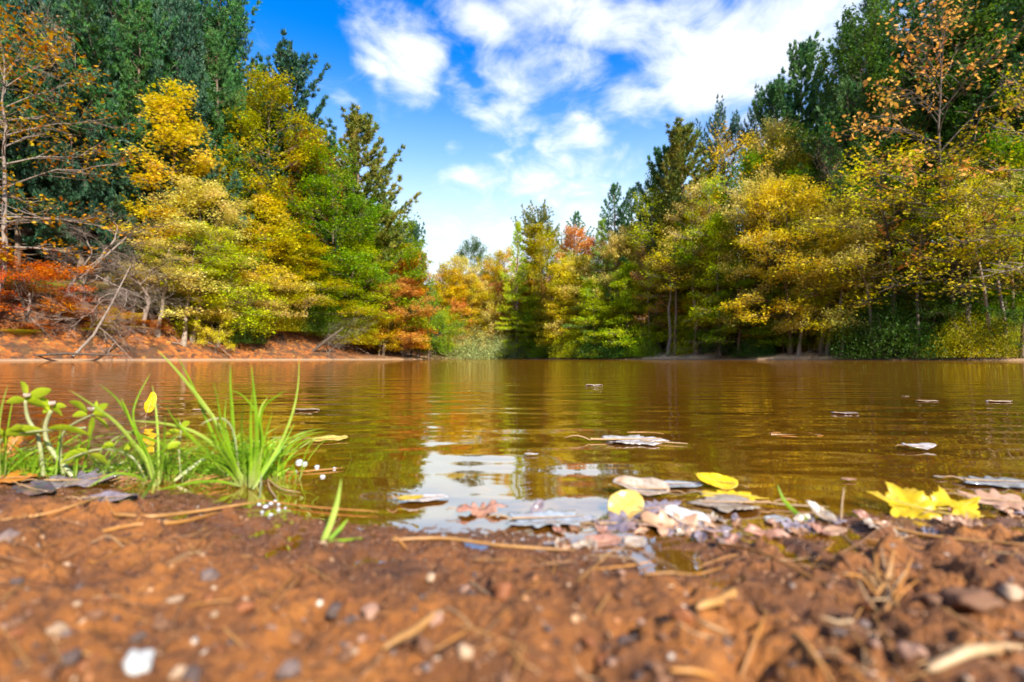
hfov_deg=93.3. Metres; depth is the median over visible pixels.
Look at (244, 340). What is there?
shrub
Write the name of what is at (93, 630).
pine needle
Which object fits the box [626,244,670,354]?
broadleaf tree
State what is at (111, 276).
shrub
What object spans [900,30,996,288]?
broadleaf tree
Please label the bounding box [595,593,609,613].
pine needle
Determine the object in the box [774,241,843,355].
broadleaf tree
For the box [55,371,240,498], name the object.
grass tuft
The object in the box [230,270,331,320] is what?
tree
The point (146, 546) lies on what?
pine needle
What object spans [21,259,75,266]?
shrub
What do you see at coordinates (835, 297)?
tree
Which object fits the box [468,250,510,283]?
broadleaf tree
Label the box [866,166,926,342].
broadleaf tree
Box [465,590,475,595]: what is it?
pebble
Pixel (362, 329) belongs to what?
shrub
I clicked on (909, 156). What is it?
broadleaf tree
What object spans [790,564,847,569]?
pine needle
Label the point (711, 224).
broadleaf tree
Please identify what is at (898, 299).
broadleaf tree
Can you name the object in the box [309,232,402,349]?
broadleaf tree
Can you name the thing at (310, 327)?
shrub
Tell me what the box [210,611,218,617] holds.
pebble
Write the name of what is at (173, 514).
straw
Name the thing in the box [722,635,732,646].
pebble
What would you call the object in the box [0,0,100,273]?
pine tree
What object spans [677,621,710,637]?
pine needle
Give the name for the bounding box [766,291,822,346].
shrub
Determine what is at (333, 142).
pine tree
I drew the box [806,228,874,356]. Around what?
broadleaf tree
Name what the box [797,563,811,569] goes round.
pebble
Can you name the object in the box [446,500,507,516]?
fallen leaf
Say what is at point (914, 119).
broadleaf tree
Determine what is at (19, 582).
pebble
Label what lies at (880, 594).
pine needle
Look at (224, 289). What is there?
shrub
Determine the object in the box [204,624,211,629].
pebble
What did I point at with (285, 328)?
shrub
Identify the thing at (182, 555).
pine needle
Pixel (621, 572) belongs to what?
pebble
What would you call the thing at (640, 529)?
fallen leaf
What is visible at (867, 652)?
pine needle
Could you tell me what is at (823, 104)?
pine tree
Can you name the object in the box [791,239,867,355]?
broadleaf tree
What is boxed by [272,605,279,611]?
pebble
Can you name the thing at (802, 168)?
pine tree
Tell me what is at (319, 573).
pine needle
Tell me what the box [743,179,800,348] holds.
broadleaf tree
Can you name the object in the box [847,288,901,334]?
shrub
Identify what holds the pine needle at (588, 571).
on the shore
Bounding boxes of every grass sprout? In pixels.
[322,481,361,541]
[777,485,807,519]
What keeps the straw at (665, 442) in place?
on the water
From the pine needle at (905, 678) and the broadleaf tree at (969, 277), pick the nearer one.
the pine needle at (905, 678)
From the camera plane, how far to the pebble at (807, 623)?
0.23 m
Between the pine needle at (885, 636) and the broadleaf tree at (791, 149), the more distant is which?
the broadleaf tree at (791, 149)
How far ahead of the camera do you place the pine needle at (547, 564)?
0.33 m
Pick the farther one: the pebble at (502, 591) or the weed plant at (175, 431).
the weed plant at (175, 431)
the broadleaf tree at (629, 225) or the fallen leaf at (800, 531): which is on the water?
the fallen leaf at (800, 531)
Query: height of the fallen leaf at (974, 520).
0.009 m
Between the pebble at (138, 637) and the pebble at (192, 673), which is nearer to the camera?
the pebble at (192, 673)
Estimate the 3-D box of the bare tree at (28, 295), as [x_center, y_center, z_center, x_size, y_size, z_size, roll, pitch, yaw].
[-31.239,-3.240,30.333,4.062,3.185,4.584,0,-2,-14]
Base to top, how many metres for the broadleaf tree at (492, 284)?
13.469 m
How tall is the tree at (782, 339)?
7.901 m
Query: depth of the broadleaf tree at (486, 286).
82.88 m
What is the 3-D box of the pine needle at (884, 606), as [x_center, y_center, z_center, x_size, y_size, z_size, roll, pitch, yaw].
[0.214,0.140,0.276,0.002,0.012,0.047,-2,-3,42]
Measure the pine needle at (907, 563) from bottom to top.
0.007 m
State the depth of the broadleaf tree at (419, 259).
61.22 m
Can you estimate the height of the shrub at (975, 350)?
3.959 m
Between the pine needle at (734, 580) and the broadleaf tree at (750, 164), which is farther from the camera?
the broadleaf tree at (750, 164)
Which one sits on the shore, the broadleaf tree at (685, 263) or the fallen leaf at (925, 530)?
the fallen leaf at (925, 530)
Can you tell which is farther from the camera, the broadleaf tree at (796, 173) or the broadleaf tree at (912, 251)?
the broadleaf tree at (796, 173)
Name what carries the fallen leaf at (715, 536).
on the shore
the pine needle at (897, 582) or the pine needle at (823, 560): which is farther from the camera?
the pine needle at (823, 560)
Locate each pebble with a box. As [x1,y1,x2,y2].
[0,528,20,541]
[5,627,26,639]
[7,616,24,627]
[9,577,25,583]
[11,579,23,585]
[14,659,21,665]
[29,599,42,605]
[38,657,47,662]
[40,668,54,678]
[45,622,69,636]
[47,663,60,673]
[59,647,81,666]
[60,630,72,636]
[64,669,74,676]
[73,601,81,606]
[74,583,86,589]
[77,653,102,673]
[86,609,104,618]
[97,595,111,600]
[112,615,120,620]
[122,648,154,675]
[126,631,147,643]
[137,672,153,675]
[152,617,171,630]
[155,612,163,619]
[165,595,184,602]
[169,665,187,679]
[180,664,201,681]
[200,568,220,581]
[203,593,215,603]
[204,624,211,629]
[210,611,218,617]
[215,646,223,652]
[234,600,255,612]
[236,662,244,670]
[253,670,265,681]
[265,624,276,629]
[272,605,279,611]
[276,658,300,679]
[289,630,304,644]
[326,601,343,620]
[327,646,333,654]
[337,648,352,663]
[339,641,346,646]
[342,614,354,623]
[351,647,358,654]
[357,635,366,641]
[360,603,378,618]
[389,650,396,654]
[417,637,433,655]
[421,663,432,671]
[426,572,434,581]
[428,611,442,626]
[458,643,472,659]
[459,584,470,593]
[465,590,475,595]
[473,660,480,667]
[492,582,512,599]
[493,636,501,641]
[499,671,514,681]
[542,625,551,632]
[552,677,560,681]
[571,642,580,653]
[582,636,595,647]
[597,653,607,667]
[607,656,616,667]
[616,592,623,598]
[617,569,625,576]
[617,635,634,643]
[633,671,642,680]
[637,618,644,624]
[651,661,663,675]
[654,675,671,681]
[657,632,668,640]
[660,616,668,621]
[670,606,694,625]
[683,649,690,654]
[710,635,717,641]
[716,537,725,542]
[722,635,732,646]
[726,653,733,662]
[775,672,783,678]
[787,661,797,667]
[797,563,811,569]
[801,621,811,625]
[831,627,847,637]
[837,656,846,662]
[841,570,850,577]
[858,619,871,629]
[861,600,876,610]
[863,672,877,681]
[866,632,878,637]
[867,639,880,648]
[867,657,874,664]
[885,629,893,636]
[897,641,928,660]
[902,583,912,592]
[906,609,918,616]
[907,661,916,665]
[920,593,942,607]
[938,587,1003,614]
[961,675,972,681]
[967,671,976,678]
[976,656,991,663]
[991,655,999,659]
[998,583,1023,600]
[1010,630,1023,637]
[1011,666,1023,675]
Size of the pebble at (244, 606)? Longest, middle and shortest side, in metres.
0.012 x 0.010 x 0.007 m
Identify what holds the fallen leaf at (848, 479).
on the water
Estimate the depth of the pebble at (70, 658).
0.19 m
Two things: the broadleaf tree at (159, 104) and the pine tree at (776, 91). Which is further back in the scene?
the pine tree at (776, 91)
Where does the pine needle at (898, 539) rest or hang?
on the shore
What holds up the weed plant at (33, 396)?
on the shore
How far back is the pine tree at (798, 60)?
55.14 m
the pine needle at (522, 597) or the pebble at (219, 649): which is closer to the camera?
the pebble at (219, 649)
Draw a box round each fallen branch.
[36,352,126,355]
[71,265,130,358]
[79,237,126,279]
[311,327,343,351]
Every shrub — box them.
[0,328,42,334]
[3,269,56,294]
[15,320,63,330]
[21,255,72,263]
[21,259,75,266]
[32,292,102,321]
[56,279,108,287]
[60,284,127,298]
[76,320,126,332]
[100,251,160,295]
[112,287,193,307]
[120,318,173,331]
[137,282,215,315]
[145,257,217,308]
[176,321,207,337]
[188,265,245,316]
[188,291,283,324]
[211,314,273,343]
[212,301,324,332]
[223,314,264,338]
[251,301,341,322]
[273,308,343,332]
[282,295,325,310]
[292,292,361,337]
[316,314,394,345]
[326,295,389,351]
[340,267,416,353]
[349,285,391,335]
[358,312,406,354]
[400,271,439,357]
[402,303,468,358]
[408,310,462,356]
[408,317,440,357]
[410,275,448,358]
[420,304,455,358]
[420,312,528,358]
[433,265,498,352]
[458,308,499,349]
[474,325,531,358]
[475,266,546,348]
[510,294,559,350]
[524,338,563,357]
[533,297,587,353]
[548,287,590,339]
[548,327,595,357]
[566,327,646,357]
[587,297,651,342]
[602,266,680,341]
[621,334,664,356]
[630,302,692,346]
[663,330,707,352]
[664,287,715,344]
[680,298,749,351]
[700,327,732,356]
[711,285,769,345]
[728,331,780,356]
[735,303,809,345]
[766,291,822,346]
[780,327,836,350]
[783,273,868,351]
[816,283,966,359]
[821,274,890,349]
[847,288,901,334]
[871,294,937,346]
[877,271,983,354]
[881,287,972,345]
[908,304,1023,357]
[917,328,984,354]
[923,297,981,338]
[931,297,1019,337]
[966,276,1023,333]
[967,277,1023,319]
[972,297,1023,347]
[974,300,1023,348]
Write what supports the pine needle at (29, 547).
on the shore
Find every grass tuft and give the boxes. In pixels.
[0,384,114,478]
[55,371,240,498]
[125,350,337,498]
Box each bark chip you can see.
[360,651,383,678]
[382,608,439,650]
[695,587,737,611]
[818,616,852,624]
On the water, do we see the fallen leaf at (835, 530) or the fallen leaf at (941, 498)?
the fallen leaf at (835, 530)
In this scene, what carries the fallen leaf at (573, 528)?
on the water
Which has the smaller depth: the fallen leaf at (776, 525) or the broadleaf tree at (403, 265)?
the fallen leaf at (776, 525)
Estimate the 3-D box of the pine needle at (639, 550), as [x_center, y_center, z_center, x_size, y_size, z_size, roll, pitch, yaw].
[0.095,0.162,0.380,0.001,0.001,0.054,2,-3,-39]
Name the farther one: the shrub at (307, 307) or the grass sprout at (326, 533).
the shrub at (307, 307)
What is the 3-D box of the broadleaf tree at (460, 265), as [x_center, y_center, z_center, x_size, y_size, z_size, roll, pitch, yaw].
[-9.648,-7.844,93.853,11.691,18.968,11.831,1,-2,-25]
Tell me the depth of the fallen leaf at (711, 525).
0.43 m
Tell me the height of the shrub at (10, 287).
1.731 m
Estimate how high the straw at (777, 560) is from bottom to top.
0.014 m
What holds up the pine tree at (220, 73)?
on the ground at (29, 346)
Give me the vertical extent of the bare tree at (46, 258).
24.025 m
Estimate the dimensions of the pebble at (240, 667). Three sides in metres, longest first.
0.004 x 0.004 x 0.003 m
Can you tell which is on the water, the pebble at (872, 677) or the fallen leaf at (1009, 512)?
the fallen leaf at (1009, 512)
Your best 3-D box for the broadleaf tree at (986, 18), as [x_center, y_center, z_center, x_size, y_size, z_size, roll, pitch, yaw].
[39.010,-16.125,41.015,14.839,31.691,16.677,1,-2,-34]
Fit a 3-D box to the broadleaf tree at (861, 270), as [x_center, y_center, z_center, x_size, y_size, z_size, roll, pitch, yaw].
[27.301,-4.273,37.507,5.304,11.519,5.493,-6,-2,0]
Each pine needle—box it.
[0,553,54,561]
[0,578,33,600]
[0,625,32,669]
[0,639,72,680]
[9,542,48,558]
[11,623,31,657]
[25,539,63,555]
[38,549,81,562]
[54,629,117,644]
[62,519,86,525]
[66,537,118,562]
[81,651,121,664]
[89,535,123,546]
[93,595,119,597]
[106,534,146,556]
[119,599,159,608]
[120,573,155,596]
[130,527,164,567]
[155,616,196,653]
[166,552,202,564]
[168,545,206,566]
[169,591,192,636]
[170,531,215,536]
[187,599,233,606]
[188,527,218,551]
[223,627,242,645]
[253,580,269,593]
[255,571,297,614]
[262,575,301,623]
[303,564,335,584]
[306,658,356,665]
[352,632,423,669]
[434,626,473,650]
[446,606,477,634]
[457,622,530,650]
[463,617,499,641]
[469,580,510,599]
[472,559,518,559]
[472,636,509,649]
[497,571,545,618]
[510,649,538,670]
[512,643,523,681]
[515,561,575,568]
[527,555,585,577]
[571,653,596,678]
[576,547,616,582]
[587,555,643,560]
[594,561,654,569]
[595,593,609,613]
[619,542,661,558]
[621,549,653,581]
[642,552,678,575]
[655,558,678,569]
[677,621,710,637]
[680,566,724,575]
[689,611,729,633]
[697,551,753,567]
[721,614,795,641]
[731,576,749,581]
[766,557,809,560]
[778,610,851,648]
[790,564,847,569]
[799,537,838,579]
[802,550,856,581]
[809,558,835,563]
[818,577,845,610]
[818,623,885,634]
[819,646,881,681]
[821,649,841,652]
[824,622,838,647]
[828,522,858,548]
[829,653,864,681]
[831,554,853,570]
[833,527,880,556]
[842,573,881,601]
[852,631,887,678]
[857,579,878,612]
[858,567,887,608]
[860,570,878,589]
[862,645,867,681]
[863,535,913,540]
[866,556,882,601]
[871,598,895,604]
[871,610,897,658]
[872,633,908,681]
[873,564,884,596]
[874,552,885,604]
[876,550,894,594]
[878,570,898,607]
[881,546,890,605]
[881,573,886,593]
[883,563,890,610]
[884,570,905,604]
[885,575,906,610]
[887,578,919,609]
[887,670,927,678]
[889,652,929,680]
[890,534,923,548]
[890,549,928,570]
[890,556,912,596]
[890,615,946,681]
[891,550,893,595]
[892,636,950,651]
[913,552,954,585]
[916,637,977,664]
[934,641,957,647]
[957,559,995,579]
[968,611,1016,620]
[971,542,999,551]
[988,660,1023,667]
[990,551,1021,553]
[994,594,1023,628]
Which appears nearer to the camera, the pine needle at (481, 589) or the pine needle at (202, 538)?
the pine needle at (481, 589)
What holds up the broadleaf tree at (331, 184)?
on the ground at (29, 346)
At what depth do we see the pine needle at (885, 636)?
0.23 m
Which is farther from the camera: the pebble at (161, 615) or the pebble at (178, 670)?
the pebble at (161, 615)
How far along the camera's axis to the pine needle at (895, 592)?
0.26 m
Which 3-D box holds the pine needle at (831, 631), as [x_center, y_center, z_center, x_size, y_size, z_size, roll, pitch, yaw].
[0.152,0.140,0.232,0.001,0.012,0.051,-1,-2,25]
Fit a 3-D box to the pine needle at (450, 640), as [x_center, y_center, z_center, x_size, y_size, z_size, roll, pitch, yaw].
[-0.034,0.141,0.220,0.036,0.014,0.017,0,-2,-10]
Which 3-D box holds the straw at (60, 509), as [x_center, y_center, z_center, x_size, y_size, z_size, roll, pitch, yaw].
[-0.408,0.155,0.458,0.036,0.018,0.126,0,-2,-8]
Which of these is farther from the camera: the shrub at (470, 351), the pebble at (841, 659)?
the shrub at (470, 351)
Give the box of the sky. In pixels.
[29,0,976,305]
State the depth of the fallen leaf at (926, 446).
0.80 m
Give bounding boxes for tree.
[0,0,52,215]
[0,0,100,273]
[0,0,147,302]
[0,1,55,170]
[0,242,100,321]
[1,263,53,312]
[6,0,98,255]
[6,281,160,360]
[8,243,43,257]
[9,221,52,257]
[12,0,165,282]
[12,207,201,333]
[17,0,216,265]
[18,255,115,314]
[19,0,110,276]
[19,0,183,283]
[51,1,136,239]
[85,0,200,287]
[86,0,253,296]
[87,245,200,333]
[94,265,168,313]
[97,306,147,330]
[98,77,235,313]
[104,0,206,222]
[104,2,180,276]
[113,0,248,288]
[117,173,261,338]
[119,236,204,336]
[123,291,204,327]
[134,227,230,345]
[157,235,293,346]
[160,218,250,342]
[179,12,257,267]
[180,0,292,225]
[180,58,344,296]
[187,25,259,291]
[190,189,317,318]
[191,295,238,352]
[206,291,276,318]
[220,0,259,283]
[224,108,299,282]
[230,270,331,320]
[231,27,371,294]
[232,232,379,323]
[233,56,290,290]
[269,128,348,298]
[269,265,341,333]
[272,140,397,316]
[279,108,327,245]
[294,132,349,274]
[299,102,433,326]
[306,174,347,307]
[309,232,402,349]
[327,193,369,299]
[341,275,443,355]
[345,203,441,353]
[375,238,434,353]
[375,304,430,356]
[380,254,437,355]
[394,234,424,353]
[395,220,444,356]
[424,270,476,348]
[427,261,481,354]
[436,283,482,344]
[437,253,491,320]
[440,296,482,354]
[452,274,489,345]
[454,270,488,305]
[455,234,488,281]
[464,275,498,348]
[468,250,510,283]
[476,279,515,338]
[476,292,511,352]
[480,256,512,288]
[483,279,522,342]
[491,244,522,282]
[494,221,543,357]
[503,256,554,349]
[506,290,545,355]
[508,219,563,354]
[511,198,562,347]
[514,274,552,350]
[525,228,564,347]
[534,249,609,345]
[536,224,608,322]
[541,256,583,354]
[544,253,602,344]
[556,210,594,282]
[562,218,636,350]
[564,278,637,357]
[570,235,619,304]
[583,224,652,351]
[586,261,668,356]
[594,182,632,283]
[596,242,659,327]
[598,137,706,348]
[607,220,651,331]
[608,232,655,345]
[609,185,647,256]
[622,188,680,351]
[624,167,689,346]
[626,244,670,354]
[632,115,759,338]
[635,239,701,356]
[639,202,688,347]
[645,224,707,355]
[654,198,701,347]
[658,177,721,354]
[666,188,738,344]
[666,208,753,355]
[668,218,724,354]
[683,171,741,353]
[687,114,779,348]
[693,260,788,355]
[695,93,748,185]
[696,146,816,325]
[701,164,818,353]
[716,173,860,354]
[725,111,816,336]
[730,84,779,153]
[733,66,811,295]
[743,121,827,340]
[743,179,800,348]
[752,270,823,352]
[757,163,817,351]
[762,191,886,356]
[773,30,845,243]
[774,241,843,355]
[778,178,831,350]
[780,0,946,308]
[780,131,827,246]
[787,178,929,352]
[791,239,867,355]
[795,74,905,341]
[799,16,907,210]
[800,134,996,357]
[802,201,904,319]
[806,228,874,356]
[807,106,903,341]
[808,269,866,354]
[814,50,947,340]
[822,171,895,349]
[825,0,1023,338]
[826,214,910,355]
[829,186,893,349]
[833,0,931,140]
[837,0,967,175]
[840,42,920,181]
[841,0,1023,299]
[844,166,1008,345]
[854,117,1023,355]
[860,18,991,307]
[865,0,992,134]
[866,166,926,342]
[880,202,961,358]
[886,0,1023,305]
[886,187,956,349]
[899,19,1023,298]
[899,41,947,184]
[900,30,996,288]
[923,0,1023,331]
[928,180,1007,348]
[931,164,1023,355]
[933,162,1014,319]
[935,122,1023,345]
[943,0,1023,204]
[947,67,1023,291]
[956,173,1023,352]
[972,55,1023,326]
[980,145,1023,339]
[985,184,1023,357]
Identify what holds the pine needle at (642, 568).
on the shore
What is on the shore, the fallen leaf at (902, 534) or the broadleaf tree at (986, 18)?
the fallen leaf at (902, 534)
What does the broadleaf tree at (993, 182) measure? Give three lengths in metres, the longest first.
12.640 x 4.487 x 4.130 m
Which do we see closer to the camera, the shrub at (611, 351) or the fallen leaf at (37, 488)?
the fallen leaf at (37, 488)
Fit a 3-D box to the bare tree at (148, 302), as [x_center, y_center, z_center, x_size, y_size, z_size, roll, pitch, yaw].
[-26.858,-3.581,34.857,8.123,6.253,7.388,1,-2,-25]
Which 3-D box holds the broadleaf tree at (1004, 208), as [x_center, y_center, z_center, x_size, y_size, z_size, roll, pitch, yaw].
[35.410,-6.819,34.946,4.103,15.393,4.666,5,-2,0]
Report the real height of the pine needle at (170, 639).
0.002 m
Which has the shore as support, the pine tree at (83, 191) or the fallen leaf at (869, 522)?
the fallen leaf at (869, 522)
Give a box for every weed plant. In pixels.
[0,424,88,447]
[6,381,50,476]
[29,397,74,477]
[59,400,108,475]
[60,442,146,479]
[165,418,196,480]
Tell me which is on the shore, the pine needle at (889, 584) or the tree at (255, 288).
the pine needle at (889, 584)
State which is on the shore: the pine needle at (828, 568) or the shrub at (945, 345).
the pine needle at (828, 568)
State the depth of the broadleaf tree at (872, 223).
39.68 m
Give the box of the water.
[0,359,1023,589]
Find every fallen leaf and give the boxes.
[0,436,22,459]
[0,470,37,482]
[11,481,55,495]
[21,468,121,487]
[63,490,137,501]
[103,462,155,482]
[144,392,156,417]
[295,408,319,409]
[304,435,347,441]
[387,493,448,500]
[390,495,422,499]
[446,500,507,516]
[486,509,599,527]
[530,499,543,512]
[552,525,565,533]
[553,541,562,551]
[554,537,564,548]
[565,435,668,445]
[569,524,578,531]
[571,537,591,548]
[580,510,650,531]
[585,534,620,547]
[588,536,596,549]
[594,523,611,534]
[608,489,643,515]
[612,475,685,495]
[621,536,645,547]
[622,508,714,536]
[633,499,681,513]
[634,526,648,533]
[638,516,663,527]
[663,505,721,526]
[664,480,702,486]
[665,527,673,535]
[674,522,688,529]
[674,527,694,535]
[675,526,691,533]
[686,490,768,499]
[686,494,796,512]
[687,522,731,532]
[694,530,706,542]
[696,473,748,489]
[703,521,719,529]
[704,511,726,522]
[713,532,730,541]
[723,532,740,538]
[724,533,738,543]
[731,513,739,519]
[731,517,742,526]
[733,522,790,538]
[758,515,789,521]
[766,519,780,524]
[769,432,822,436]
[773,522,782,529]
[781,516,813,533]
[788,526,808,535]
[793,513,814,522]
[805,500,836,522]
[806,521,832,535]
[823,525,846,534]
[829,518,848,523]
[831,412,857,413]
[841,478,856,479]
[852,509,878,520]
[863,481,980,520]
[863,518,882,530]
[876,520,891,526]
[892,525,908,539]
[896,442,935,449]
[920,526,938,534]
[922,485,995,519]
[935,515,971,525]
[941,476,1023,487]
[946,516,982,527]
[947,488,1023,510]
[961,513,981,523]
[985,400,1012,401]
[995,505,1023,515]
[1004,508,1021,516]
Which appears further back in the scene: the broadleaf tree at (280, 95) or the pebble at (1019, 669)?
the broadleaf tree at (280, 95)
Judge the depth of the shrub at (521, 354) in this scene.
76.80 m
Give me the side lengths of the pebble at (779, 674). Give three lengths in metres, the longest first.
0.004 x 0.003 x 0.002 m
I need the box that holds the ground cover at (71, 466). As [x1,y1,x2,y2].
[0,449,226,478]
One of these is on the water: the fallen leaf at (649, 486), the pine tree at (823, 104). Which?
the fallen leaf at (649, 486)
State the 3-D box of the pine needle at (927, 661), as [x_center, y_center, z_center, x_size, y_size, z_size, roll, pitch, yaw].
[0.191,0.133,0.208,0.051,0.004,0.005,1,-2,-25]
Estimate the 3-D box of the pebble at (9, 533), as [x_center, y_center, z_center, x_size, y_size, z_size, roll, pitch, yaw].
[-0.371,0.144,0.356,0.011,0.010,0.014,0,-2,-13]
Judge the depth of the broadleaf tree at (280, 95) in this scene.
45.60 m
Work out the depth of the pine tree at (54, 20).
35.95 m
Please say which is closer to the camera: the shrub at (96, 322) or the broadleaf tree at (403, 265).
the shrub at (96, 322)
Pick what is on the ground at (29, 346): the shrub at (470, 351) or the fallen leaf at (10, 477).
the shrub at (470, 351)
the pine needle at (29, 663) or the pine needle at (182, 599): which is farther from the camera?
the pine needle at (182, 599)
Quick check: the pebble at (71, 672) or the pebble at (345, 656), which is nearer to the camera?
the pebble at (71, 672)
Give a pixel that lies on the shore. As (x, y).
(564, 622)
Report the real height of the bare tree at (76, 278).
9.804 m
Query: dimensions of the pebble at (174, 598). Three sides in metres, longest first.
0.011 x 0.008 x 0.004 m
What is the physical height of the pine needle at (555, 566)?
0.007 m
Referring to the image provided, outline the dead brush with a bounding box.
[315,312,376,358]
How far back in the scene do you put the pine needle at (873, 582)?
0.27 m
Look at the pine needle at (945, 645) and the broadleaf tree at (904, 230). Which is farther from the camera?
the broadleaf tree at (904, 230)
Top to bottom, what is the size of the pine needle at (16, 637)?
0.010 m
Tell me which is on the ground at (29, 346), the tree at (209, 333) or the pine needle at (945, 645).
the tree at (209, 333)
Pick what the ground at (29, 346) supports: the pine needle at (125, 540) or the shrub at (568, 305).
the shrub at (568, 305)
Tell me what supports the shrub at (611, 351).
on the ground at (29, 346)
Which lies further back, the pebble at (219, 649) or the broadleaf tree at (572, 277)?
the broadleaf tree at (572, 277)
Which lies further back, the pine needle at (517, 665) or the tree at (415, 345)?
the tree at (415, 345)
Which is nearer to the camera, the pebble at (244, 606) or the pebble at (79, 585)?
the pebble at (244, 606)
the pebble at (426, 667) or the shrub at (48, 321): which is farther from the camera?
the shrub at (48, 321)
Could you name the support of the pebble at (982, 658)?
on the shore
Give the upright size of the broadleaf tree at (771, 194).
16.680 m
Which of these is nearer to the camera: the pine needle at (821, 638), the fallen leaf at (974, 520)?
the pine needle at (821, 638)
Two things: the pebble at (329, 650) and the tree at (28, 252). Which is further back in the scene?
the tree at (28, 252)
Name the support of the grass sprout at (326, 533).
on the shore
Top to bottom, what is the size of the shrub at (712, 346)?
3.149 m
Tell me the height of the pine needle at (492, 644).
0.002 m
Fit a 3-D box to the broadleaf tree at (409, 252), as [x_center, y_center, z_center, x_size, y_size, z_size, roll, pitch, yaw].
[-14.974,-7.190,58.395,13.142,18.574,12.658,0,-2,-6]
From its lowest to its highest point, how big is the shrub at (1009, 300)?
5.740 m
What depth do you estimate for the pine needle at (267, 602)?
0.27 m
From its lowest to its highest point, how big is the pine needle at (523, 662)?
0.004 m
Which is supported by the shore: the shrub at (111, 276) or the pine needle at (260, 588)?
the pine needle at (260, 588)
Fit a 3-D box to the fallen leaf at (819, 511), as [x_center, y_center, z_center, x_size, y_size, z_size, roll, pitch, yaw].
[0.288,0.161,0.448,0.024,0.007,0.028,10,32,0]
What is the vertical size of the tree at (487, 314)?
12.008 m
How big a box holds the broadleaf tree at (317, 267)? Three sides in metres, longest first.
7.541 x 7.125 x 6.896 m
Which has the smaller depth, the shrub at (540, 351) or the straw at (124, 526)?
the straw at (124, 526)
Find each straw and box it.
[0,496,104,520]
[102,511,220,532]
[113,501,260,517]
[257,499,378,511]
[267,478,276,498]
[268,477,296,491]
[279,468,339,472]
[392,536,574,550]
[394,535,406,548]
[627,432,661,433]
[640,440,687,443]
[644,571,691,574]
[670,667,718,677]
[714,542,848,600]
[739,613,765,677]
[749,500,825,506]
[756,606,832,681]
[840,489,843,519]
[859,518,1023,544]
[944,609,1018,656]
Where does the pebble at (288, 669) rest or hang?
on the shore
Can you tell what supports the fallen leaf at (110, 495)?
on the shore
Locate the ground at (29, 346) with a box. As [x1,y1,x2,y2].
[0,230,1023,360]
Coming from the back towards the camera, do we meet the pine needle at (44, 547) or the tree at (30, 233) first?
the tree at (30, 233)
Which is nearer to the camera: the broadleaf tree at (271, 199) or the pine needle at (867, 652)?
the pine needle at (867, 652)
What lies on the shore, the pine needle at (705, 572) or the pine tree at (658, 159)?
the pine needle at (705, 572)
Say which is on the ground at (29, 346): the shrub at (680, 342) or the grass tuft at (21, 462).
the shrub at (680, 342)
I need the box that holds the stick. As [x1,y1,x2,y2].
[925,642,1023,672]
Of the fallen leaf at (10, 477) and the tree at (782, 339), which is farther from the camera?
the tree at (782, 339)
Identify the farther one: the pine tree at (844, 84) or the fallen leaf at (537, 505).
the pine tree at (844, 84)
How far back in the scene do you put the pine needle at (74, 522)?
0.40 m
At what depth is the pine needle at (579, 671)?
0.20 m
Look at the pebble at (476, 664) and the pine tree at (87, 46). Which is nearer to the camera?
the pebble at (476, 664)
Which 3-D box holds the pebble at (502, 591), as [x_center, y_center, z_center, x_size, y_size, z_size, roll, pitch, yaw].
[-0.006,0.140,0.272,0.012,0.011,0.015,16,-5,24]
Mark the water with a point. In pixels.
(458, 432)
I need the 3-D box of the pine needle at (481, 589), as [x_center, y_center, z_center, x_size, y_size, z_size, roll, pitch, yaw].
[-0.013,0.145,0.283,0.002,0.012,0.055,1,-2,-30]
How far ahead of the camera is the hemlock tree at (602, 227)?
59.28 m
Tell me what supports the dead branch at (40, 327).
on the ground at (29, 346)
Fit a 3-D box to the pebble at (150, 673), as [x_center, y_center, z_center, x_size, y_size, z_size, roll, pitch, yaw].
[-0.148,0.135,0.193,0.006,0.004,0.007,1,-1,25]
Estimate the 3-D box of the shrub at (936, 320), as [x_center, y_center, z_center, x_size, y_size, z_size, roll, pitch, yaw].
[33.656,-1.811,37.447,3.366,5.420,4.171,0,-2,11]
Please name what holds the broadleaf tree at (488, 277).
on the ground at (29, 346)
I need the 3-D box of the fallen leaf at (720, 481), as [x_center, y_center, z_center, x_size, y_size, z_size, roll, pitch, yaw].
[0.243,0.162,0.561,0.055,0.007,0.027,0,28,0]
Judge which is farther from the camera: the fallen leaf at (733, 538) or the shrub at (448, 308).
the shrub at (448, 308)
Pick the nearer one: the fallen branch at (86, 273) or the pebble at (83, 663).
the pebble at (83, 663)
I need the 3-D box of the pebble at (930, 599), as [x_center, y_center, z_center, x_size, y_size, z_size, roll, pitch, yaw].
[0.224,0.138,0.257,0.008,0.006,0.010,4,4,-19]
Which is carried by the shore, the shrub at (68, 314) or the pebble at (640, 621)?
the pebble at (640, 621)
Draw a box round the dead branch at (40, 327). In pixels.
[29,317,52,339]
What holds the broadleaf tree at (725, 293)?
on the ground at (29, 346)
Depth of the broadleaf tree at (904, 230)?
37.07 m
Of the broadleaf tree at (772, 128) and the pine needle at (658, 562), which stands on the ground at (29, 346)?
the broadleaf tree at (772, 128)
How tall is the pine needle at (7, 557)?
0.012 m
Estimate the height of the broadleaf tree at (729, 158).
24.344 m
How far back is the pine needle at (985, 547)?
0.35 m
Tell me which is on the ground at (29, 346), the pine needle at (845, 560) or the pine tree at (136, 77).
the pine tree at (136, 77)
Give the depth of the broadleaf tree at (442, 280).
81.88 m
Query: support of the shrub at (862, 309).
on the ground at (29, 346)
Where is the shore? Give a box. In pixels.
[0,470,1023,681]
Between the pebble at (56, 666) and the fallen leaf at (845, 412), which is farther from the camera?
the fallen leaf at (845, 412)

